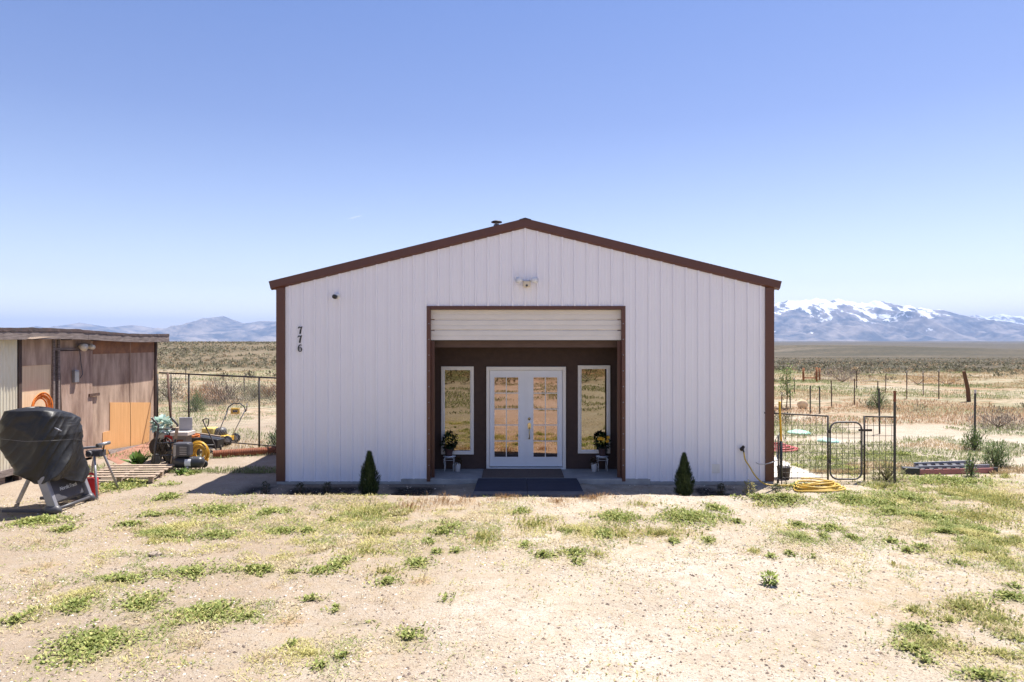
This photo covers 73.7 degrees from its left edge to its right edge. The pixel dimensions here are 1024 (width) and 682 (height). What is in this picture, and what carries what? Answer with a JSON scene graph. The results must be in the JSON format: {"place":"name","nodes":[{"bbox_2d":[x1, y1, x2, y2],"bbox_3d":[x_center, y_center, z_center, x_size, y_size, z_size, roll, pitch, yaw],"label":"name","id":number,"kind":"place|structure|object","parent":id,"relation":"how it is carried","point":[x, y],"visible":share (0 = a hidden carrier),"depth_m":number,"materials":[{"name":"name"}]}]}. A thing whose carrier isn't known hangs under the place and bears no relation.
{"place":"outdoors","nodes":[
{"label":"outdoors","id":0,"kind":"place"},
{"bbox_2d":[34,316,275,340],"bbox_3d":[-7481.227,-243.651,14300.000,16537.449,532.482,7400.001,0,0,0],"label":"mountains","id":1,"kind":"structure","parent":0,"point":[222,328],"depth_m":12701.96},
{"bbox_2d":[155,429,174,454],"bbox_3d":[-7.484,2.236,14.935,0.467,0.712,0.430,0,0,0],"label":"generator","id":2,"kind":"object","parent":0,"point":[162,435],"visible":0.35,"depth_m":14.73,"materials":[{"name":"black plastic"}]},
{"bbox_2d":[150,414,173,433],"bbox_3d":[-7.492,1.778,14.598,0.518,0.459,0.490,0,0,0],"label":"plastic bag","id":3,"kind":"object","parent":2,"relation":"on","point":[162,418],"visible":0.84,"depth_m":14.52,"materials":[{"name":"teal plastic"}]},
{"bbox_2d":[170,417,194,441],"bbox_3d":[-6.999,2.107,14.520,0.370,0.940,0.360,0,0,0],"label":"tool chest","id":4,"kind":"object","parent":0,"point":[186,432],"visible":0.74,"depth_m":14.62,"materials":[{"name":"white plastic"}]},
{"bbox_2d":[202,418,218,453],"bbox_3d":[-6.795,2.170,15.503,0.586,0.811,0.216,0,0,34],"label":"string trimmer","id":5,"kind":"object","parent":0,"point":[208,432],"visible":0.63,"depth_m":15.56,"materials":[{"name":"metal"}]},
{"bbox_2d":[0,341,1023,681],"bbox_3d":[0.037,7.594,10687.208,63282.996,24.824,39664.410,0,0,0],"label":"ground","id":6,"kind":"structure","parent":0,"point":[498,603],"depth_m":7.36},
{"bbox_2d":[0,406,95,513],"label":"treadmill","id":7,"kind":"object","parent":6,"relation":"on","point":[42,447],"visible":1,"depth_m":10.20,"materials":[{"name":"grey plastic"}]},
{"bbox_2d":[0,327,168,484],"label":"shed","id":8,"kind":"structure","parent":6,"relation":"on","point":[110,394],"depth_m":14.80,"materials":[{"name":"brown wood"}]},
{"bbox_2d":[22,365,50,407],"bbox_3d":[-9.215,1.480,13.199,0.030,2.020,0.899,0,0,0],"label":"boarded window","id":9,"kind":"structure","parent":8,"relation":"in","point":[36,379],"depth_m":13.18,"materials":[{"name":"brown wood"}]},
{"bbox_2d":[31,392,52,407],"bbox_3d":[-9.015,1.274,13.069,0.084,0.597,0.613,0,0,0],"label":"extension cord","id":10,"kind":"object","parent":8,"relation":"hanging from","point":[43,397],"visible":0.45,"depth_m":13.16,"materials":[{"name":"orange rubber"}]},
{"bbox_2d":[60,350,99,457],"bbox_3d":[-9.165,1.365,14.509,0.110,2.330,1.295,0,0,0],"label":"door","id":11,"kind":"structure","parent":8,"relation":"in","point":[76,394],"depth_m":14.49,"materials":[{"name":"brown wood"}]},
{"bbox_2d":[76,343,95,377],"bbox_3d":[-9.079,0.421,14.541,0.220,0.745,0.481,0,0,0],"label":"wall light","id":12,"kind":"object","parent":8,"relation":"attached to","point":[84,346],"visible":1,"depth_m":14.44,"materials":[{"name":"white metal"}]},
{"bbox_2d":[87,472,98,496],"bbox_3d":[-7.070,2.389,11.333,0.334,0.403,0.190,0,0,-20],"label":"fuel can","id":13,"kind":"object","parent":6,"relation":"on","point":[91,481],"visible":0.19,"depth_m":11.29,"materials":[{"name":"red plastic"}]},
{"bbox_2d":[84,441,118,499],"bbox_3d":[-6.976,2.134,11.576,0.518,0.919,1.104,0,0,-25],"label":"saw stand","id":14,"kind":"object","parent":6,"relation":"on","point":[94,453],"visible":0.91,"depth_m":11.33,"materials":[{"name":"silver metal"}]},
{"bbox_2d":[108,444,141,453],"bbox_3d":[-9.102,2.541,16.174,0.075,0.164,1.503,0,0,0],"label":"plank","id":15,"kind":"object","parent":6,"relation":"on","point":[112,451],"visible":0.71,"depth_m":15.82,"materials":[{"name":"grey wood"}]},
{"bbox_2d":[106,442,150,463],"bbox_3d":[-8.824,2.576,15.688,0.954,0.056,3.160,0,0,-27],"label":"pile","id":16,"kind":"object","parent":6,"relation":"on","point":[116,460],"visible":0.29,"depth_m":15.53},
{"bbox_2d":[87,464,174,482],"bbox_3d":[-7.213,2.517,12.951,1.460,0.134,1.290,0,0,0],"label":"pallet","id":17,"kind":"object","parent":6,"relation":"on","point":[122,473],"visible":0.76,"depth_m":12.86,"materials":[{"name":"brown wood"}]},
{"bbox_2d":[120,449,148,463],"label":"broadleaf plant","id":18,"kind":"object","parent":6,"relation":"on","point":[136,457],"visible":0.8,"depth_m":14.21,"materials":[{"name":"green plant"}]},
{"bbox_2d":[148,550,162,556],"bbox_3d":[-4.302,2.574,8.241,0.155,0.089,0.114,0,0,11],"label":"rock","id":19,"kind":"object","parent":6,"relation":"on","point":[155,553],"visible":0.98,"depth_m":8.21,"materials":[{"name":"beige stone"}]},
{"bbox_2d":[149,438,169,454],"bbox_3d":[-7.942,2.379,15.400,0.460,0.457,0.160,0,0,0],"label":"tyre","id":20,"kind":"object","parent":6,"relation":"on","point":[151,445],"visible":0.27,"depth_m":15.33,"materials":[{"name":"black rubber"}]},
{"bbox_2d":[156,437,171,462],"bbox_3d":[-7.452,2.321,14.606,0.358,0.534,0.309,0,0,-18],"label":"wheel","id":21,"kind":"object","parent":6,"relation":"on","point":[168,448],"visible":0.5,"depth_m":14.59,"materials":[{"name":"rubber"}]},
{"bbox_2d":[151,417,178,468],"bbox_3d":[-7.088,2.064,13.903,0.492,1.035,0.420,0,0,0],"label":"hand truck","id":22,"kind":"object","parent":6,"relation":"on","point":[155,458],"visible":0.53,"depth_m":13.93,"materials":[{"name":"grey metal"}]},
{"bbox_2d":[165,449,171,463],"bbox_3d":[-7.105,2.423,14.300,0.310,0.310,0.090,0,0,0],"label":"loose wheel","id":23,"kind":"object","parent":6,"relation":"on","point":[167,458],"visible":0.38,"depth_m":14.26,"materials":[{"name":"black rubber"}]},
{"bbox_2d":[166,373,172,445],"bbox_3d":[-8.386,1.696,16.750,0.060,1.821,0.466,0,0,-43],"label":"leaning pole","id":24,"kind":"object","parent":6,"relation":"on","point":[169,398],"visible":0.65,"depth_m":16.78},
{"bbox_2d":[170,374,171,409],"bbox_3d":[-12.658,1.985,25.362,0.054,1.497,0.046,0,0,0],"label":"fence post","id":25,"kind":"object","parent":6,"relation":"on","point":[171,389],"visible":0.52,"depth_m":25.34,"materials":[{"name":"grey metal"}]},
{"bbox_2d":[170,427,178,463],"bbox_3d":[-6.959,2.165,14.070,0.055,0.828,0.476,0,0,-40],"label":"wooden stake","id":26,"kind":"object","parent":6,"relation":"on","point":[176,432],"visible":0.5,"depth_m":13.96,"materials":[{"name":"brown wood"}]},
{"bbox_2d":[158,372,194,398],"bbox_3d":[-15.286,1.927,30.123,2.578,1.353,2.646,0,0,0],"label":"bush","id":27,"kind":"object","parent":6,"relation":"on","point":[166,391],"visible":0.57,"depth_m":29.88,"materials":[{"name":"beige plant"}]},
{"bbox_2d":[175,466,191,474],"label":"broadleaf plant","id":28,"kind":"object","parent":6,"relation":"on","point":[181,470],"visible":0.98,"depth_m":13.20,"materials":[{"name":"green plant"}]},
{"bbox_2d":[172,442,207,469],"bbox_3d":[-6.454,2.290,13.658,0.625,0.535,0.302,0,0,0],"label":"air compressor","id":29,"kind":"object","parent":6,"relation":"on","point":[182,452],"visible":0.94,"depth_m":13.54,"materials":[{"name":"paint"}]},
{"bbox_2d":[182,387,207,411],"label":"bush","id":30,"kind":"object","parent":6,"relation":"on","point":[199,404],"visible":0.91,"depth_m":25.53,"materials":[{"name":"green plant"}]},
{"bbox_2d":[172,377,223,402],"bbox_3d":[-13.275,2.099,29.438,2.434,1.137,2.500,0,0,0],"label":"bush","id":31,"kind":"object","parent":6,"relation":"on","point":[203,389],"visible":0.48,"depth_m":29.18,"materials":[{"name":"brown plant"}]},
{"bbox_2d":[191,441,209,461],"bbox_3d":[-6.559,2.348,14.300,0.442,0.507,0.108,0,0,0],"label":"hose coil","id":32,"kind":"object","parent":6,"relation":"on","point":[197,446],"visible":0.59,"depth_m":14.27,"materials":[{"name":"yellow rubber"}]},
{"bbox_2d":[195,432,223,449],"bbox_3d":[-7.141,2.362,15.950,0.762,0.465,0.300,0,0,8],"label":"trough","id":33,"kind":"object","parent":6,"relation":"on","point":[218,440],"visible":0.4,"depth_m":15.84,"materials":[{"name":"black plastic"}]},
{"bbox_2d":[157,372,275,446],"bbox_3d":[-6.769,1.746,16.627,5.232,1.891,0.043,0,0,23],"label":"chain link fence","id":34,"kind":"object","parent":6,"relation":"on","point":[238,376],"visible":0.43,"depth_m":16.70,"materials":[{"name":"metal"}]},
{"bbox_2d":[202,403,245,445],"bbox_3d":[-7.184,2.066,17.096,1.061,1.037,0.552,0,0,0],"label":"lawn mower","id":35,"kind":"object","parent":6,"relation":"on","point":[211,430],"visible":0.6,"depth_m":17.03,"materials":[{"name":"yellow plastic"}]},
{"bbox_2d":[202,369,260,404],"bbox_3d":[-12.265,1.912,29.219,2.598,1.556,2.692,0,0,45],"label":"bush","id":36,"kind":"object","parent":6,"relation":"on","point":[227,386],"visible":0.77,"depth_m":28.95,"materials":[{"name":"brown plant"}]},
{"bbox_2d":[213,446,275,457],"bbox_3d":[-5.976,2.497,15.369,1.386,0.188,0.174,0,0,-20],"label":"rusty pipe","id":37,"kind":"object","parent":6,"relation":"on","point":[242,452],"visible":0.95,"depth_m":15.29,"materials":[{"name":"brown metal"}]},
{"bbox_2d":[238,379,271,398],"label":"bush","id":38,"kind":"object","parent":6,"relation":"on","point":[254,385],"visible":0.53,"depth_m":30.92,"materials":[{"name":"brown plant"}]},
{"bbox_2d":[260,481,270,494],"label":"shrub","id":39,"kind":"object","parent":6,"relation":"on","point":[265,492],"visible":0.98,"depth_m":11.75,"materials":[{"name":"green plant"}]},
{"bbox_2d":[256,379,275,398],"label":"bush","id":40,"kind":"object","parent":6,"relation":"on","point":[268,390],"visible":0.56,"depth_m":30.87,"materials":[{"name":"brown plant"}]},
{"bbox_2d":[263,426,275,446],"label":"bush","id":41,"kind":"object","parent":6,"relation":"on","point":[272,437],"visible":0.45,"depth_m":16.47,"materials":[{"name":"green plant"}]},
{"bbox_2d":[293,482,305,494],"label":"shrub","id":42,"kind":"object","parent":6,"relation":"on","point":[298,489],"visible":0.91,"depth_m":11.73,"materials":[{"name":"green plant"}]},
{"bbox_2d":[323,481,332,494],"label":"shrub","id":43,"kind":"object","parent":6,"relation":"on","point":[326,484],"visible":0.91,"depth_m":11.74,"materials":[{"name":"green plant"}]},
{"bbox_2d":[357,450,380,495],"bbox_3d":[-2.448,2.276,11.732,0.428,0.820,0.475,0,0,0],"label":"dwarf spruce","id":44,"kind":"object","parent":6,"relation":"on","point":[369,483],"visible":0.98,"depth_m":11.64,"materials":[{"name":"green plant"}]},
{"bbox_2d":[472,478,527,496],"bbox_3d":[-0.203,2.584,12.035,0.930,0.112,1.090,0,0,0],"label":"ramp mat","id":45,"kind":"object","parent":6,"relation":"on","point":[493,486],"visible":0.84,"depth_m":11.97,"materials":[{"name":"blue rubber"}]},
{"bbox_2d":[0,370,1023,681],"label":"grass","id":46,"kind":"structure","parent":6,"relation":"on","point":[94,638],"depth_m":9.76,"materials":[{"name":"green plant"}]},
{"bbox_2d":[269,218,781,484],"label":"metal building","id":47,"kind":"structure","parent":6,"relation":"on","point":[654,365],"depth_m":12.61,"materials":[{"name":"metal"}]},
{"bbox_2d":[298,327,301,351],"bbox_3d":[-3.907,-0.035,12.575,0.090,0.470,0.014,0,0,0],"label":"house number","id":48,"kind":"object","parent":47,"relation":"attached to","point":[300,339],"visible":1,"depth_m":12.57,"materials":[{"name":"black plastic"}]},
{"bbox_2d":[332,293,340,298],"bbox_3d":[-3.219,-0.830,12.500,0.118,0.120,0.180,0,0,0],"label":"security camera","id":49,"kind":"object","parent":47,"relation":"attached to","point":[336,296],"visible":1,"depth_m":12.50,"materials":[{"name":"white plastic"}]},
{"bbox_2d":[443,455,454,470],"bbox_3d":[-1.231,2.398,13.410,0.251,0.286,0.251,0,0,0],"label":"plant stand","id":50,"kind":"object","parent":47,"relation":"on","point":[448,457],"visible":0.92,"depth_m":13.33,"materials":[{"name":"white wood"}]},
{"bbox_2d":[439,432,457,455],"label":"potted plant","id":51,"kind":"object","parent":50,"relation":"on","point":[448,450],"visible":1,"depth_m":13.36,"materials":[{"name":"green plant"}]},
{"bbox_2d":[441,366,473,453],"bbox_3d":[-1.082,1.377,13.575,0.646,1.745,0.090,0,0,0],"label":"window","id":52,"kind":"structure","parent":47,"relation":"in","point":[457,382],"depth_m":13.57,"materials":[{"name":"white glass"}]},
{"bbox_2d":[454,456,461,471],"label":"pot plant","id":53,"kind":"object","parent":47,"relation":"on","point":[457,466],"visible":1,"depth_m":13.27,"materials":[{"name":"white plant"}]},
{"bbox_2d":[490,370,524,465],"bbox_3d":[-0.083,1.537,13.578,0.718,1.905,0.053,0,0,0],"label":"door","id":54,"kind":"structure","parent":47,"relation":"in","point":[507,387],"depth_m":13.58,"materials":[{"name":"paint"}]},
{"bbox_2d":[431,310,620,340],"bbox_3d":[0.260,-0.298,12.720,3.600,0.585,0.050,0,0,0],"label":"roll up door","id":55,"kind":"structure","parent":47,"relation":"in","point":[448,325],"depth_m":12.70,"materials":[{"name":"white metal"}]},
{"bbox_2d":[515,277,537,286],"bbox_3d":[0.270,-1.078,12.478,0.428,0.185,0.224,0,0,0],"label":"flood light","id":56,"kind":"object","parent":47,"relation":"attached to","point":[526,283],"visible":1,"depth_m":12.43,"materials":[{"name":"beige plastic"}]},
{"bbox_2d":[527,370,561,465],"bbox_3d":[0.643,1.537,13.544,0.718,1.905,0.121,0,0,0],"label":"door","id":57,"kind":"structure","parent":47,"relation":"in","point":[544,387],"depth_m":13.58,"materials":[{"name":"paint"}]},
{"bbox_2d":[578,365,609,452],"bbox_3d":[1.629,1.357,13.575,0.641,1.747,0.090,0,0,0],"label":"window","id":58,"kind":"structure","parent":47,"relation":"in","point":[593,380],"depth_m":13.57,"materials":[{"name":"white glass"}]},
{"bbox_2d":[589,456,598,471],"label":"pot plant","id":59,"kind":"object","parent":47,"relation":"on","point":[594,464],"visible":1,"depth_m":13.27,"materials":[{"name":"white plant"}]},
{"bbox_2d":[596,455,608,470],"bbox_3d":[1.772,2.398,13.410,0.251,0.286,0.251,0,0,0],"label":"plant stand","id":60,"kind":"object","parent":47,"relation":"on","point":[605,457],"visible":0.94,"depth_m":13.34,"materials":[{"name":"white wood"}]},
{"bbox_2d":[594,432,610,455],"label":"potted plant","id":61,"kind":"object","parent":60,"relation":"on","point":[602,450],"visible":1,"depth_m":13.34,"materials":[{"name":"yellow plant"}]},
{"bbox_2d":[756,434,784,464],"bbox_3d":[4.764,1.989,12.541,0.536,0.550,0.187,0,0,-15],"label":"cable","id":62,"kind":"object","parent":47,"relation":"attached to","point":[776,452],"visible":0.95,"depth_m":12.59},
{"bbox_2d":[527,478,584,497],"bbox_3d":[0.747,2.584,12.035,0.958,0.112,1.090,0,0,0],"label":"ramp mat","id":63,"kind":"object","parent":6,"relation":"on","point":[557,487],"visible":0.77,"depth_m":11.91,"materials":[{"name":"blue rubber"}]},
{"bbox_2d":[157,341,1023,424],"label":"sagebrush","id":64,"kind":"object","parent":6,"relation":"on","point":[893,369],"visible":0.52,"depth_m":94.45,"materials":[{"name":"green plant"}]},
{"bbox_2d":[673,452,695,495],"bbox_3d":[2.963,2.289,11.739,0.419,0.792,0.423,0,0,0],"label":"dwarf spruce","id":65,"kind":"object","parent":6,"relation":"on","point":[682,477],"visible":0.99,"depth_m":11.65,"materials":[{"name":"green plant"}]},
{"bbox_2d":[716,483,726,495],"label":"shrub","id":66,"kind":"object","parent":6,"relation":"on","point":[720,490],"visible":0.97,"depth_m":11.78,"materials":[{"name":"green plant"}]},
{"bbox_2d":[742,480,756,493],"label":"shrub","id":67,"kind":"object","parent":6,"relation":"on","point":[752,488],"visible":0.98,"depth_m":11.87,"materials":[{"name":"green plant"}]},
{"bbox_2d":[759,569,778,585],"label":"weed","id":68,"kind":"object","parent":6,"relation":"on","point":[770,573],"visible":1,"depth_m":7.24,"materials":[{"name":"green plant"}]},
{"bbox_2d":[771,483,781,493],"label":"shrub","id":69,"kind":"object","parent":6,"relation":"on","point":[775,486],"visible":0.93,"depth_m":11.89,"materials":[{"name":"green plant"}]},
{"bbox_2d":[777,401,786,484],"bbox_3d":[4.894,1.856,12.407,0.199,1.512,0.054,0,0,0],"label":"digging tool","id":70,"kind":"object","parent":6,"relation":"on","point":[781,450],"visible":0.94,"depth_m":12.39,"materials":[{"name":"yellow wood"}]},
{"bbox_2d":[774,363,795,406],"bbox_3d":[10.427,1.694,25.911,0.781,1.730,0.960,0,0,0],"label":"sapling","id":71,"kind":"object","parent":6,"relation":"on","point":[787,390],"visible":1,"depth_m":25.89,"materials":[{"name":"green plant"}]},
{"bbox_2d":[774,442,799,451],"bbox_3d":[6.213,2.498,16.221,1.249,0.154,0.981,0,0,0],"label":"garden hose","id":72,"kind":"object","parent":6,"relation":"on","point":[794,449],"visible":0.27,"depth_m":15.96,"materials":[{"name":"red rubber"}]},
{"bbox_2d":[743,452,845,491],"bbox_3d":[4.987,2.330,12.028,1.686,0.583,0.618,0,0,14],"label":"garden hose","id":73,"kind":"object","parent":6,"relation":"on","point":[831,485],"visible":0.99,"depth_m":11.89,"materials":[{"name":"yellow rubber"}]},
{"bbox_2d":[764,412,828,482],"bbox_3d":[5.256,1.976,12.606,1.194,1.327,0.044,0,0,0],"label":"wire fence","id":74,"kind":"object","parent":6,"relation":"on","point":[778,457],"visible":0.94,"depth_m":12.61,"materials":[{"name":"metal"}]},
{"bbox_2d":[828,421,871,479],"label":"garden gate","id":75,"kind":"structure","parent":74,"relation":"attached to","point":[861,429],"depth_m":12.61,"materials":[{"name":"grey metal"}]},
{"bbox_2d":[787,430,810,434],"bbox_3d":[8.030,2.552,19.119,0.630,0.125,0.630,0,0,0],"label":"access lid","id":76,"kind":"object","parent":6,"relation":"on","point":[794,432],"visible":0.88,"depth_m":18.95,"materials":[{"name":"white plastic"}]},
{"bbox_2d":[802,367,820,381],"bbox_3d":[16.739,1.907,37.622,1.966,0.954,0.576,0,0,-40],"label":"fence brace","id":77,"kind":"object","parent":6,"relation":"on","point":[818,374],"visible":0.73,"depth_m":37.17,"materials":[{"name":"orange wood"}]},
{"bbox_2d":[817,438,838,442],"bbox_3d":[8.149,2.560,17.597,0.525,0.125,0.525,0,0,0],"label":"access lid","id":78,"kind":"object","parent":6,"relation":"on","point":[833,440],"visible":0.66,"depth_m":17.46,"materials":[{"name":"teal plastic"}]},
{"bbox_2d":[818,365,878,381],"bbox_3d":[18.535,1.675,37.945,3.321,1.310,3.418,0,0,13],"label":"bush","id":79,"kind":"object","parent":6,"relation":"on","point":[847,378],"visible":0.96,"depth_m":37.80,"materials":[{"name":"brown plant"}]},
{"bbox_2d":[863,416,892,480],"bbox_3d":[6.777,2.010,12.610,0.574,1.260,0.036,0,0,0],"label":"wire fence","id":80,"kind":"object","parent":6,"relation":"on","point":[873,435],"visible":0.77,"depth_m":12.62,"materials":[{"name":"metal"}]},
{"bbox_2d":[867,386,890,408],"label":"bush","id":81,"kind":"object","parent":6,"relation":"on","point":[881,399],"visible":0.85,"depth_m":25.76,"materials":[{"name":"green plant"}]},
{"bbox_2d":[878,388,880,433],"bbox_3d":[10.252,2.006,19.070,0.065,1.369,0.043,0,0,0],"label":"fence post","id":82,"kind":"object","parent":6,"relation":"on","point":[879,402],"visible":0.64,"depth_m":19.05,"materials":[{"name":"black metal"}]},
{"bbox_2d":[870,459,909,482],"bbox_3d":[7.005,2.382,12.704,0.702,0.476,0.690,0,0,21],"label":"bush","id":83,"kind":"object","parent":6,"relation":"on","point":[887,473],"visible":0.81,"depth_m":12.68,"materials":[{"name":"green plant"}]},
{"bbox_2d":[893,391,895,482],"bbox_3d":[6.977,1.799,12.460,0.046,1.782,0.046,0,0,0],"label":"fence post","id":84,"kind":"object","parent":6,"relation":"on","point":[894,435],"visible":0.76,"depth_m":12.44,"materials":[{"name":"black metal"}]},
{"bbox_2d":[900,372,937,384],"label":"bush","id":85,"kind":"object","parent":6,"relation":"on","point":[915,381],"visible":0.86,"depth_m":37.79,"materials":[{"name":"beige plant"}]},
{"bbox_2d":[938,369,939,398],"bbox_3d":[18.379,1.914,29.406,0.043,1.375,0.046,0,0,0],"label":"fence post","id":86,"kind":"object","parent":6,"relation":"on","point":[938,383],"visible":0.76,"depth_m":29.39,"materials":[{"name":"metal"}]},
{"bbox_2d":[901,460,997,474],"bbox_3d":[8.535,2.516,13.537,1.956,0.180,0.553,0,0,-7],"label":"ladder","id":87,"kind":"object","parent":6,"relation":"on","point":[940,467],"visible":0.87,"depth_m":13.37,"materials":[{"name":"silver metal"}]},
{"bbox_2d":[925,372,983,385],"bbox_3d":[24.695,2.109,39.013,3.006,0.976,2.853,0,0,0],"label":"bush","id":88,"kind":"object","parent":6,"relation":"on","point":[951,382],"visible":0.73,"depth_m":38.72,"materials":[{"name":"brown plant"}]},
{"bbox_2d":[962,371,970,401],"bbox_3d":[18.966,1.938,28.481,0.359,1.394,0.170,0,0,0],"label":"timber post","id":89,"kind":"object","parent":6,"relation":"on","point":[967,388],"visible":0.85,"depth_m":28.42,"materials":[{"name":"orange wood"}]},
{"bbox_2d":[961,452,980,476],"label":"bush","id":90,"kind":"object","parent":6,"relation":"on","point":[970,468],"visible":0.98,"depth_m":13.01,"materials":[{"name":"green plant"}]},
{"bbox_2d":[974,390,975,442],"bbox_3d":[11.087,1.925,16.363,0.058,1.524,0.046,0,0,0],"label":"fence post","id":91,"kind":"object","parent":6,"relation":"on","point":[975,411],"visible":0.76,"depth_m":16.34,"materials":[{"name":"black metal"}]},
{"bbox_2d":[958,425,992,450],"bbox_3d":[11.020,2.291,16.280,0.760,0.613,0.746,0,0,0],"label":"bush","id":92,"kind":"object","parent":6,"relation":"on","point":[975,445],"visible":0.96,"depth_m":16.20,"materials":[{"name":"green plant"}]},
{"bbox_2d":[962,408,1023,430],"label":"bush","id":93,"kind":"object","parent":6,"relation":"on","point":[1000,417],"visible":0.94,"depth_m":20.38,"materials":[{"name":"brown plant"}]},
{"bbox_2d":[979,438,1017,467],"bbox_3d":[9.974,2.298,14.121,0.670,0.620,0.688,0,0,0],"label":"bush","id":94,"kind":"object","parent":6,"relation":"on","point":[993,455],"visible":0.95,"depth_m":14.03,"materials":[{"name":"green plant"}]},
{"bbox_2d":[0,462,1023,681],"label":"dry grass","id":95,"kind":"structure","parent":0,"point":[577,530],"depth_m":8.63,"materials":[{"name":"beige plant"}]},
{"bbox_2d":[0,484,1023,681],"bbox_3d":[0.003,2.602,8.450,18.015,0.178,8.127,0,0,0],"label":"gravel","id":96,"kind":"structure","parent":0,"point":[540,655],"depth_m":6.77,"materials":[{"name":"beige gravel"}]},
{"bbox_2d":[0,0,1023,327],"label":"sky","id":97,"kind":"structure","parent":0,"point":[163,163],"materials":[{"name":"blue"}]},
{"bbox_2d":[482,469,563,477],"bbox_3d":[0.205,2.530,13.090,1.528,0.012,0.840,0,0,0],"label":"door mat","id":98,"kind":"object","parent":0,"point":[522,473],"depth_m":13.00,"materials":[{"name":"brown carpet"}]},
{"bbox_2d":[774,457,820,478],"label":"path","id":99,"kind":"structure","parent":0,"point":[796,469],"depth_m":13.23,"materials":[{"name":"concrete"}]},
{"bbox_2d":[776,463,790,479],"bbox_3d":[5.119,2.439,12.860,0.260,0.316,0.256,0,0,0],"label":"bucket","id":100,"kind":"object","parent":99,"relation":"on","point":[788,468],"visible":0.4,"depth_m":12.76,"materials":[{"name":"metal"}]},
{"bbox_2d":[797,400,807,408],"bbox_3d":[10.989,2.393,25.819,0.360,0.354,0.200,0,0,0],"label":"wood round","id":101,"kind":"object","parent":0,"point":[803,404],"visible":0.97,"depth_m":25.72,"materials":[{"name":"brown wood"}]},
{"bbox_2d":[774,298,1023,340],"bbox_3d":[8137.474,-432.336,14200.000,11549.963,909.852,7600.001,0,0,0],"label":"mountains","id":102,"kind":"structure","parent":0,"point":[816,319],"depth_m":12191.00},
{"bbox_2d":[969,314,1023,324],"bbox_3d":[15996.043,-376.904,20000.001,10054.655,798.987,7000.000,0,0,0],"label":"mountains","id":103,"kind":"structure","parent":0,"point":[1012,319],"depth_m":19215.90,"materials":[{"name":"white snow"}]}
]}

